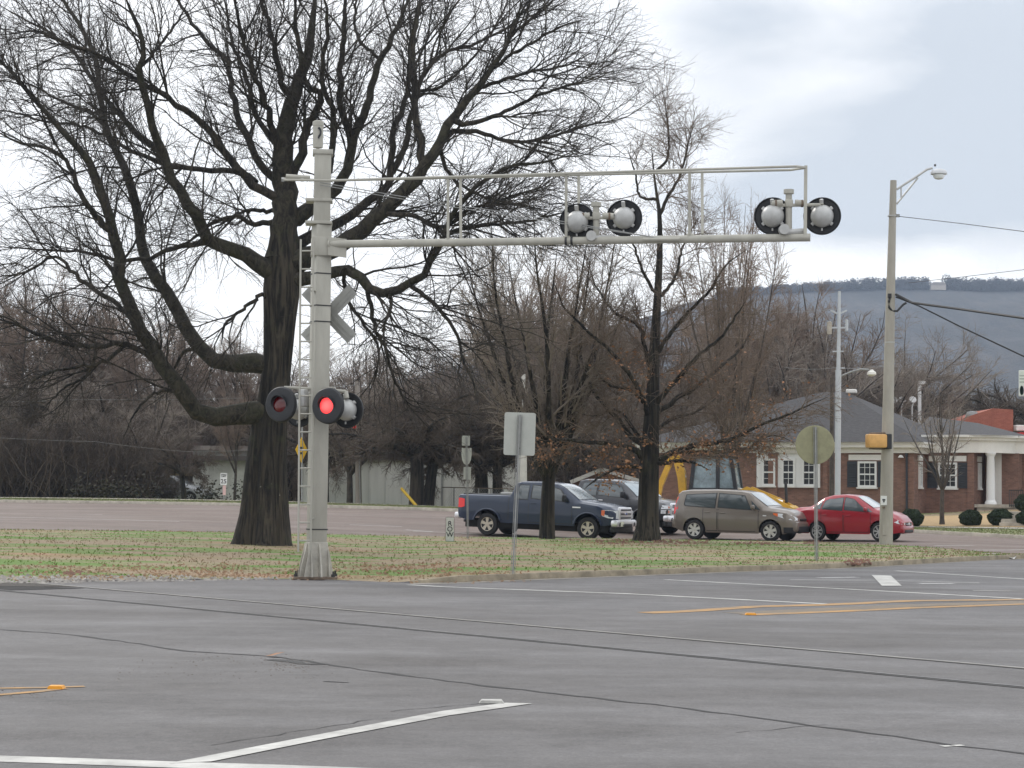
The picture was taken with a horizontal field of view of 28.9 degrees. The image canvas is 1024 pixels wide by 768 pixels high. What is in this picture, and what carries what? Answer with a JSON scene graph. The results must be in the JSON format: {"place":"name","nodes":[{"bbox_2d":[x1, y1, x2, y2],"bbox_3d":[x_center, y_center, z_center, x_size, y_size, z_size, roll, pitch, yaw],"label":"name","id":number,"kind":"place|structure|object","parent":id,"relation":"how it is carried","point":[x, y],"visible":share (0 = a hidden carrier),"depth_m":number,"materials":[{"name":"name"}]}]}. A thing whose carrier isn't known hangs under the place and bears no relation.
{"place":"outdoors","nodes":[
{"label":"outdoors","id":0,"kind":"place"},
{"bbox_2d":[0,530,171,531],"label":"road shoulder","id":1,"kind":"object","parent":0,"point":[65,530],"visible":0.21,"depth_m":57.92},
{"bbox_2d":[865,164,946,544],"bbox_3d":[11.649,-0.754,58.710,2.472,11.630,0.607,1,-3,-7],"label":"street lamp","id":2,"kind":"object","parent":1,"relation":"on","point":[883,441],"visible":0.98,"depth_m":58.57,"materials":[{"name":"metal"}]},
{"bbox_2d":[895,293,1023,318],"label":"overhead cable","id":3,"kind":"object","parent":2,"relation":"attached to","point":[955,308],"visible":1,"depth_m":56.20,"materials":[{"name":"black plastic"}]},
{"bbox_2d":[0,505,1023,581],"bbox_3d":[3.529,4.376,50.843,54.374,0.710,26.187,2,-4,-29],"label":"grass ground","id":4,"kind":"structure","parent":0,"point":[437,556],"depth_m":45.31,"materials":[{"name":"green plant"}]},
{"bbox_2d":[0,0,695,545],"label":"bare tree","id":5,"kind":"object","parent":4,"relation":"on","point":[264,514],"visible":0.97,"depth_m":49.58,"materials":[{"name":"brown plant"}]},
{"bbox_2d":[461,436,471,538],"bbox_3d":[-1.396,3.191,60.431,0.310,3.234,0.073,1,-3,0],"label":"route sign","id":6,"kind":"object","parent":4,"relation":"on","point":[466,457],"visible":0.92,"depth_m":60.49,"materials":[{"name":"metal"}]},
{"bbox_2d":[0,531,1020,583],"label":"fallen leaves","id":7,"kind":"object","parent":4,"relation":"on","point":[259,573],"visible":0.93,"depth_m":36.18,"materials":[{"name":"brown plant"}]},
{"bbox_2d":[503,412,535,573],"bbox_3d":[0.124,1.963,34.834,0.565,2.939,0.103,1,-3,0],"label":"road sign","id":8,"kind":"object","parent":4,"relation":"on","point":[519,433],"visible":1,"depth_m":34.91,"materials":[{"name":"metal"}]},
{"bbox_2d":[440,171,663,538],"bbox_3d":[0.524,-0.767,62.341,7.477,11.429,7.031,-2,-4,36],"label":"upswept tree","id":9,"kind":"object","parent":4,"relation":"on","point":[547,403],"visible":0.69,"depth_m":61.36,"materials":[{"name":"brown plant"}]},
{"bbox_2d":[266,120,840,579],"bbox_3d":[0.556,-0.624,33.351,9.794,7.943,1.170,0,-3,13],"label":"railway crossing signal","id":10,"kind":"object","parent":4,"relation":"on","point":[320,406],"visible":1,"depth_m":33.90,"materials":[{"name":"paint"}]},
{"bbox_2d":[508,48,864,540],"bbox_3d":[5.300,-2.860,60.970,10.876,15.441,6.906,1,-3,0],"label":"oak tree","id":11,"kind":"object","parent":4,"relation":"on","point":[647,527],"visible":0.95,"depth_m":60.81,"materials":[{"name":"brown plant"}]},
{"bbox_2d":[795,425,833,560],"bbox_3d":[6.695,2.453,43.815,0.863,3.085,0.083,1,-3,0],"label":"round sign","id":12,"kind":"object","parent":4,"relation":"on","point":[814,444],"visible":0.96,"depth_m":43.90,"materials":[{"name":"metal"}]},
{"bbox_2d":[0,559,1023,767],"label":"asphalt road","id":13,"kind":"structure","parent":0,"point":[380,697],"depth_m":16.59,"materials":[{"name":"asphalt"}]},
{"bbox_2d":[0,574,299,583],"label":"ballast stones","id":14,"kind":"object","parent":13,"relation":"on","point":[3,579],"visible":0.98,"depth_m":32.94,"materials":[{"name":"grey gravel"}]},
{"bbox_2d":[0,590,1023,688],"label":"railway rail","id":15,"kind":"object","parent":13,"relation":"on","point":[812,667],"visible":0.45,"depth_m":19.69,"materials":[{"name":"metal"}]},
{"bbox_2d":[29,582,1023,668],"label":"railway rail","id":16,"kind":"object","parent":13,"relation":"on","point":[968,663],"visible":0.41,"depth_m":21.63,"materials":[{"name":"metal"}]},
{"bbox_2d":[410,559,1013,583],"bbox_3d":[7.067,3.938,42.643,0.924,0.001,26.636,-2,-4,40],"label":"gutter","id":17,"kind":"object","parent":13,"relation":"on","point":[679,574],"visible":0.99,"depth_m":37.72,"materials":[{"name":"grey concrete"}]},
{"bbox_2d":[410,554,1023,582],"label":"kerb","id":18,"kind":"structure","parent":13,"relation":"on","point":[520,576],"depth_m":38.50,"materials":[{"name":"concrete"}]},
{"bbox_2d":[0,502,1023,558],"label":"cross road","id":19,"kind":"structure","parent":0,"point":[135,517],"depth_m":72.81,"materials":[{"name":"grey asphalt"}]},
{"bbox_2d":[62,538,871,574],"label":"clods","id":20,"kind":"object","parent":19,"relation":"on","point":[856,561],"visible":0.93,"depth_m":57.89,"materials":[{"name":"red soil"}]},
{"bbox_2d":[0,500,1023,538],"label":"kerb","id":21,"kind":"structure","parent":19,"relation":"on","point":[456,510],"depth_m":90.35,"materials":[{"name":"concrete"}]},
{"bbox_2d":[455,481,635,537],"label":"pickup truck","id":22,"kind":"object","parent":19,"relation":"on","point":[580,511],"visible":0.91,"depth_m":68.69,"materials":[{"name":"blue paint"}]},
{"bbox_2d":[578,479,677,532],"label":"pickup truck","id":23,"kind":"object","parent":19,"relation":"on","point":[625,494],"visible":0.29,"depth_m":72.89,"materials":[{"name":"grey paint"}]},
{"bbox_2d":[659,454,798,508],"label":"backhoe loader","id":24,"kind":"object","parent":19,"relation":"on","point":[728,479],"visible":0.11,"depth_m":81.43,"materials":[{"name":"yellow metal"}]},
{"bbox_2d":[672,489,809,540],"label":"minivan","id":25,"kind":"object","parent":19,"relation":"on","point":[708,513],"visible":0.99,"depth_m":68.39,"materials":[{"name":"brown paint"}]},
{"bbox_2d":[796,494,913,540],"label":"sedan","id":26,"kind":"object","parent":19,"relation":"on","point":[838,515],"visible":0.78,"depth_m":67.78,"materials":[{"name":"red paint"}]},
{"bbox_2d":[0,497,1023,534],"bbox_3d":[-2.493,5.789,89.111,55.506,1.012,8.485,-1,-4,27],"label":"lawn","id":27,"kind":"structure","parent":0,"point":[936,528],"depth_m":92.96,"materials":[{"name":"green plant"}]},
{"bbox_2d":[0,0,1023,397],"label":"sky","id":28,"kind":"structure","parent":0,"point":[866,95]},
{"bbox_2d":[387,289,1023,402],"bbox_3d":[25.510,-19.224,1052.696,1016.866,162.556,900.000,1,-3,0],"label":"mountain ridge","id":29,"kind":"structure","parent":0,"point":[1007,332],"depth_m":1284.70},
{"bbox_2d":[714,276,1023,299],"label":"ridge trees","id":30,"kind":"object","parent":29,"relation":"on","point":[977,284],"visible":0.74,"depth_m":1494.34,"materials":[{"name":"grey plant"}]},
{"bbox_2d":[919,509,1023,526],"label":"bank ground","id":31,"kind":"structure","parent":0,"point":[954,513],"depth_m":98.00,"materials":[{"name":"beige soil"}]},
{"bbox_2d":[0,415,58,494],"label":"bare tree","id":32,"kind":"object","parent":31,"relation":"on","point":[18,446],"visible":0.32,"depth_m":106.09,"materials":[{"name":"brown plant"}]},
{"bbox_2d":[0,425,87,496],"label":"bare tree","id":33,"kind":"object","parent":31,"relation":"on","point":[4,474],"visible":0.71,"depth_m":105.38,"materials":[{"name":"brown plant"}]},
{"bbox_2d":[0,416,118,496],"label":"bare tree","id":34,"kind":"object","parent":31,"relation":"on","point":[28,441],"visible":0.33,"depth_m":105.89,"materials":[{"name":"brown plant"}]},
{"bbox_2d":[29,426,122,497],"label":"bare tree","id":35,"kind":"object","parent":31,"relation":"on","point":[62,476],"visible":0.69,"depth_m":105.23,"materials":[{"name":"brown plant"}]},
{"bbox_2d":[39,416,146,496],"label":"bare tree","id":36,"kind":"object","parent":31,"relation":"on","point":[91,436],"visible":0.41,"depth_m":105.76,"materials":[{"name":"brown plant"}]},
{"bbox_2d":[81,430,170,495],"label":"bare tree","id":37,"kind":"object","parent":31,"relation":"on","point":[124,470],"visible":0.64,"depth_m":105.62,"materials":[{"name":"brown plant"}]},
{"bbox_2d":[64,468,242,499],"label":"leafy undergrowth","id":38,"kind":"object","parent":31,"relation":"on","point":[115,491],"visible":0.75,"depth_m":104.15,"materials":[{"name":"green plant"}]},
{"bbox_2d":[138,472,193,498],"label":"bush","id":39,"kind":"object","parent":31,"relation":"on","point":[176,486],"visible":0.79,"depth_m":105.00,"materials":[{"name":"plant"}]},
{"bbox_2d":[130,430,223,498],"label":"bare tree","id":40,"kind":"object","parent":31,"relation":"on","point":[170,461],"visible":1,"depth_m":102.49,"materials":[{"name":"brown plant"}]},
{"bbox_2d":[207,386,250,499],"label":"bare tree","id":41,"kind":"object","parent":31,"relation":"on","point":[236,433],"visible":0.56,"depth_m":105.86,"materials":[{"name":"brown plant"}]},
{"bbox_2d":[242,398,388,501],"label":"bare tree","id":42,"kind":"object","parent":31,"relation":"on","point":[295,444],"visible":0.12,"depth_m":104.14,"materials":[{"name":"brown plant"}]},
{"bbox_2d":[353,381,361,502],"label":"utility pole","id":43,"kind":"object","parent":31,"relation":"on","point":[358,489],"visible":0.33,"depth_m":100.27,"materials":[{"name":"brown wood"}]},
{"bbox_2d":[295,343,435,502],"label":"bare tree","id":44,"kind":"object","parent":31,"relation":"on","point":[350,473],"visible":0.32,"depth_m":101.16,"materials":[{"name":"brown plant"}]},
{"bbox_2d":[304,371,504,504],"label":"bare tree","id":45,"kind":"object","parent":31,"relation":"on","point":[416,453],"visible":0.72,"depth_m":96.19,"materials":[{"name":"brown plant"}]},
{"bbox_2d":[344,373,513,505],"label":"bare tree","id":46,"kind":"object","parent":31,"relation":"on","point":[430,484],"visible":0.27,"depth_m":99.25,"materials":[{"name":"brown plant"}]},
{"bbox_2d":[378,387,555,492],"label":"bare tree","id":47,"kind":"object","parent":31,"relation":"on","point":[484,481],"visible":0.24,"depth_m":99.05,"materials":[{"name":"brown plant"}]},
{"bbox_2d":[426,389,574,493],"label":"bare tree","id":48,"kind":"object","parent":31,"relation":"on","point":[497,469],"visible":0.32,"depth_m":99.88,"materials":[{"name":"brown plant"}]},
{"bbox_2d":[653,174,793,449],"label":"bare tree","id":49,"kind":"object","parent":31,"relation":"on","point":[752,360],"visible":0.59,"depth_m":95.49,"materials":[{"name":"brown plant"}]},
{"bbox_2d":[632,389,1023,512],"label":"brick building","id":50,"kind":"structure","parent":31,"relation":"on","point":[989,460],"depth_m":102.02,"materials":[{"name":"brown brick"}]},
{"bbox_2d":[780,459,795,487],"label":"window","id":51,"kind":"structure","parent":50,"relation":"in","point":[787,467],"depth_m":102.57,"materials":[{"name":"white wood"}]},
{"bbox_2d":[801,460,814,487],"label":"window","id":52,"kind":"structure","parent":50,"relation":"in","point":[808,469],"depth_m":102.12,"materials":[{"name":"white wood"}]},
{"bbox_2d":[847,455,880,488],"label":"window","id":53,"kind":"structure","parent":50,"relation":"in","point":[867,470],"depth_m":100.93,"materials":[{"name":"white wood"}]},
{"bbox_2d":[927,456,966,489],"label":"window","id":54,"kind":"structure","parent":50,"relation":"in","point":[962,469],"depth_m":101.53,"materials":[{"name":"white"}]},
{"bbox_2d":[994,453,1001,503],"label":"column","id":55,"kind":"structure","parent":50,"relation":"in","point":[998,457],"depth_m":102.35,"materials":[{"name":"white paint"}]},
{"bbox_2d":[829,377,833,495],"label":"wooden pole","id":56,"kind":"object","parent":31,"relation":"on","point":[831,478],"visible":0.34,"depth_m":96.92,"materials":[{"name":"grey wood"}]},
{"bbox_2d":[827,291,875,494],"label":"utility pole","id":57,"kind":"object","parent":31,"relation":"on","point":[838,375],"visible":0.95,"depth_m":93.03,"materials":[{"name":"white metal"}]},
{"bbox_2d":[894,385,969,524],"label":"sapling","id":58,"kind":"object","parent":31,"relation":"on","point":[942,482],"visible":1,"depth_m":84.89,"materials":[{"name":"brown plant"}]},
{"bbox_2d":[958,509,982,525],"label":"clipped shrub","id":59,"kind":"object","parent":31,"relation":"on","point":[970,517],"visible":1,"depth_m":83.01,"materials":[{"name":"green plant"}]},
{"bbox_2d":[987,508,1013,524],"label":"clipped shrub","id":60,"kind":"object","parent":31,"relation":"on","point":[995,516],"visible":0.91,"depth_m":82.50,"materials":[{"name":"green plant"}]},
{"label":"far ground","id":61,"kind":"structure","parent":0,"visible":0},
{"bbox_2d":[0,308,48,414],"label":"bare tree","id":62,"kind":"object","parent":61,"relation":"on","point":[6,364],"visible":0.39,"depth_m":118.82,"materials":[{"name":"brown plant"}]},
{"bbox_2d":[0,262,108,401],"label":"bare tree","id":63,"kind":"object","parent":61,"relation":"on","point":[23,332],"visible":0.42,"depth_m":120.46,"materials":[{"name":"brown plant"}]},
{"bbox_2d":[1,273,127,406],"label":"bare tree","id":64,"kind":"object","parent":61,"relation":"on","point":[70,362],"visible":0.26,"depth_m":123.78,"materials":[{"name":"brown plant"}]},
{"bbox_2d":[0,353,149,496],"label":"bare tree","id":65,"kind":"object","parent":61,"relation":"on","point":[46,393],"visible":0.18,"depth_m":108.27,"materials":[{"name":"brown plant"}]},
{"bbox_2d":[0,381,178,496],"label":"bare tree","id":66,"kind":"object","parent":61,"relation":"on","point":[104,396],"visible":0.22,"depth_m":109.67,"materials":[{"name":"brown plant"}]},
{"bbox_2d":[45,281,194,423],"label":"bare tree","id":67,"kind":"object","parent":61,"relation":"on","point":[105,313],"visible":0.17,"depth_m":127.12,"materials":[{"name":"brown plant"}]},
{"bbox_2d":[43,368,230,497],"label":"bare tree","id":68,"kind":"object","parent":61,"relation":"on","point":[169,416],"visible":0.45,"depth_m":108.45,"materials":[{"name":"brown plant"}]},
{"bbox_2d":[84,300,211,436],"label":"bare tree","id":69,"kind":"object","parent":61,"relation":"on","point":[124,376],"visible":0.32,"depth_m":121.13,"materials":[{"name":"brown plant"}]},
{"bbox_2d":[103,431,192,496],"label":"bare tree","id":70,"kind":"object","parent":61,"relation":"on","point":[158,467],"visible":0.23,"depth_m":107.31,"materials":[{"name":"brown plant"}]},
{"bbox_2d":[0,353,307,500],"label":"undergrowth","id":71,"kind":"object","parent":61,"relation":"on","point":[9,492],"visible":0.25,"depth_m":105.08,"materials":[{"name":"brown plant"}]},
{"bbox_2d":[82,379,233,445],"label":"bare tree","id":72,"kind":"object","parent":61,"relation":"on","point":[191,421],"visible":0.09,"depth_m":117.17,"materials":[{"name":"brown plant"}]},
{"bbox_2d":[125,321,244,434],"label":"bare tree","id":73,"kind":"object","parent":61,"relation":"on","point":[192,373],"visible":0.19,"depth_m":122.95,"materials":[{"name":"brown plant"}]},
{"bbox_2d":[174,323,262,444],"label":"bare tree","id":74,"kind":"object","parent":61,"relation":"on","point":[234,380],"visible":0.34,"depth_m":121.72,"materials":[{"name":"brown plant"}]},
{"bbox_2d":[189,446,247,499],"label":"warehouse","id":75,"kind":"structure","parent":61,"relation":"on","point":[225,467],"depth_m":108.87,"materials":[{"name":"grey metal"}]},
{"bbox_2d":[163,339,388,500],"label":"bare tree","id":76,"kind":"object","parent":61,"relation":"on","point":[246,439],"visible":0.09,"depth_m":123.12,"materials":[{"name":"brown plant"}]},
{"bbox_2d":[303,341,439,414],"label":"bare tree","id":77,"kind":"object","parent":61,"relation":"on","point":[354,367],"visible":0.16,"depth_m":123.52,"materials":[{"name":"brown plant"}]},
{"bbox_2d":[292,338,489,405],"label":"bare tree","id":78,"kind":"object","parent":61,"relation":"on","point":[344,382],"visible":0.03,"depth_m":122.77,"materials":[{"name":"brown plant"}]},
{"bbox_2d":[303,450,516,506],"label":"warehouse","id":79,"kind":"structure","parent":61,"relation":"on","point":[376,489],"depth_m":107.86,"materials":[{"name":"metal"}]},
{"bbox_2d":[408,327,493,405],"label":"bare tree","id":80,"kind":"object","parent":61,"relation":"on","point":[449,366],"visible":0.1,"depth_m":125.71,"materials":[{"name":"brown plant"}]},
{"bbox_2d":[395,334,638,415],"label":"bare tree","id":81,"kind":"object","parent":61,"relation":"on","point":[447,392],"visible":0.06,"depth_m":119.16,"materials":[{"name":"brown plant"}]},
{"bbox_2d":[456,273,601,396],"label":"bare tree","id":82,"kind":"object","parent":61,"relation":"on","point":[533,282],"visible":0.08,"depth_m":122.03,"materials":[{"name":"brown plant"}]},
{"bbox_2d":[443,257,615,383],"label":"bare tree","id":83,"kind":"object","parent":61,"relation":"on","point":[558,286],"visible":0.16,"depth_m":123.49,"materials":[{"name":"brown plant"}]},
{"bbox_2d":[491,289,665,481],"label":"bare tree","id":84,"kind":"object","parent":61,"relation":"on","point":[531,360],"visible":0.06,"depth_m":117.84,"materials":[{"name":"brown plant"}]},
{"bbox_2d":[527,417,631,482],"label":"bare tree","id":85,"kind":"object","parent":61,"relation":"on","point":[577,458],"visible":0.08,"depth_m":112.00,"materials":[{"name":"brown plant"}]},
{"bbox_2d":[569,468,638,485],"bbox_3d":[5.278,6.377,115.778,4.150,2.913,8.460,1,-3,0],"label":"car","id":86,"kind":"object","parent":61,"relation":"on","point":[578,479],"depth_m":111.61,"materials":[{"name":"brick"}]},
{"bbox_2d":[542,396,667,480],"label":"bare tree","id":87,"kind":"object","parent":61,"relation":"on","point":[587,466],"visible":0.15,"depth_m":112.23,"materials":[{"name":"brown plant"}]},
{"bbox_2d":[515,330,709,470],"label":"bare tree","id":88,"kind":"object","parent":61,"relation":"on","point":[631,395],"visible":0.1,"depth_m":116.92,"materials":[{"name":"brown plant"}]},
{"bbox_2d":[287,363,964,501],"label":"undergrowth","id":89,"kind":"object","parent":61,"relation":"on","point":[294,484],"visible":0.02,"depth_m":118.85,"materials":[{"name":"plant"}]},
{"bbox_2d":[581,389,677,477],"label":"bare tree","id":90,"kind":"object","parent":61,"relation":"on","point":[635,458],"visible":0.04,"depth_m":114.60,"materials":[{"name":"brown plant"}]},
{"bbox_2d":[602,298,700,410],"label":"bare tree","id":91,"kind":"object","parent":61,"relation":"on","point":[661,336],"visible":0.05,"depth_m":126.42,"materials":[{"name":"brown plant"}]},
{"bbox_2d":[624,330,751,430],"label":"bare tree","id":92,"kind":"object","parent":61,"relation":"on","point":[682,385],"visible":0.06,"depth_m":118.14,"materials":[{"name":"brown plant"}]},
{"bbox_2d":[642,279,809,411],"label":"bare tree","id":93,"kind":"object","parent":61,"relation":"on","point":[681,340],"visible":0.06,"depth_m":125.66,"materials":[{"name":"brown plant"}]},
{"bbox_2d":[644,367,809,428],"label":"bare tree","id":94,"kind":"object","parent":61,"relation":"on","point":[701,419],"visible":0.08,"depth_m":114.66,"materials":[{"name":"brown plant"}]},
{"bbox_2d":[670,290,828,397],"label":"bare tree","id":95,"kind":"object","parent":61,"relation":"on","point":[785,326],"visible":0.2,"depth_m":126.33,"materials":[{"name":"grey plant"}]},
{"bbox_2d":[603,306,906,419],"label":"bare tree","id":96,"kind":"object","parent":61,"relation":"on","point":[805,348],"visible":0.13,"depth_m":119.90,"materials":[{"name":"brown plant"}]},
{"bbox_2d":[659,312,921,406],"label":"bare tree","id":97,"kind":"object","parent":61,"relation":"on","point":[824,359],"visible":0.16,"depth_m":118.27,"materials":[{"name":"brown plant"}]},
{"bbox_2d":[745,332,845,407],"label":"bare tree","id":98,"kind":"object","parent":61,"relation":"on","point":[791,394],"visible":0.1,"depth_m":119.30,"materials":[{"name":"grey plant"}]},
{"bbox_2d":[753,275,904,396],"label":"bare tree","id":99,"kind":"object","parent":61,"relation":"on","point":[864,353],"visible":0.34,"depth_m":129.10,"materials":[{"name":"grey plant"}]},
{"bbox_2d":[739,296,995,416],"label":"bare tree","id":100,"kind":"object","parent":61,"relation":"on","point":[943,395],"visible":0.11,"depth_m":126.35,"materials":[{"name":"grey plant"}]},
{"bbox_2d":[762,313,988,422],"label":"bare tree","id":101,"kind":"object","parent":61,"relation":"on","point":[899,402],"visible":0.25,"depth_m":123.22,"materials":[{"name":"grey plant"}]},
{"bbox_2d":[788,306,1007,417],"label":"bare tree","id":102,"kind":"object","parent":61,"relation":"on","point":[948,376],"visible":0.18,"depth_m":128.97,"materials":[{"name":"grey plant"}]},
{"bbox_2d":[945,373,1023,432],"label":"bare tree","id":103,"kind":"object","parent":61,"relation":"on","point":[1000,399],"visible":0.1,"depth_m":143.64,"materials":[{"name":"brown plant"}]},
{"bbox_2d":[947,378,1023,432],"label":"bare tree","id":104,"kind":"object","parent":61,"relation":"on","point":[986,405],"visible":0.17,"depth_m":138.13,"materials":[{"name":"brown plant"}]},
{"bbox_2d":[952,408,1023,433],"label":"red brick building","id":105,"kind":"structure","parent":61,"relation":"on","point":[998,418],"depth_m":118.08,"materials":[{"name":"red"}]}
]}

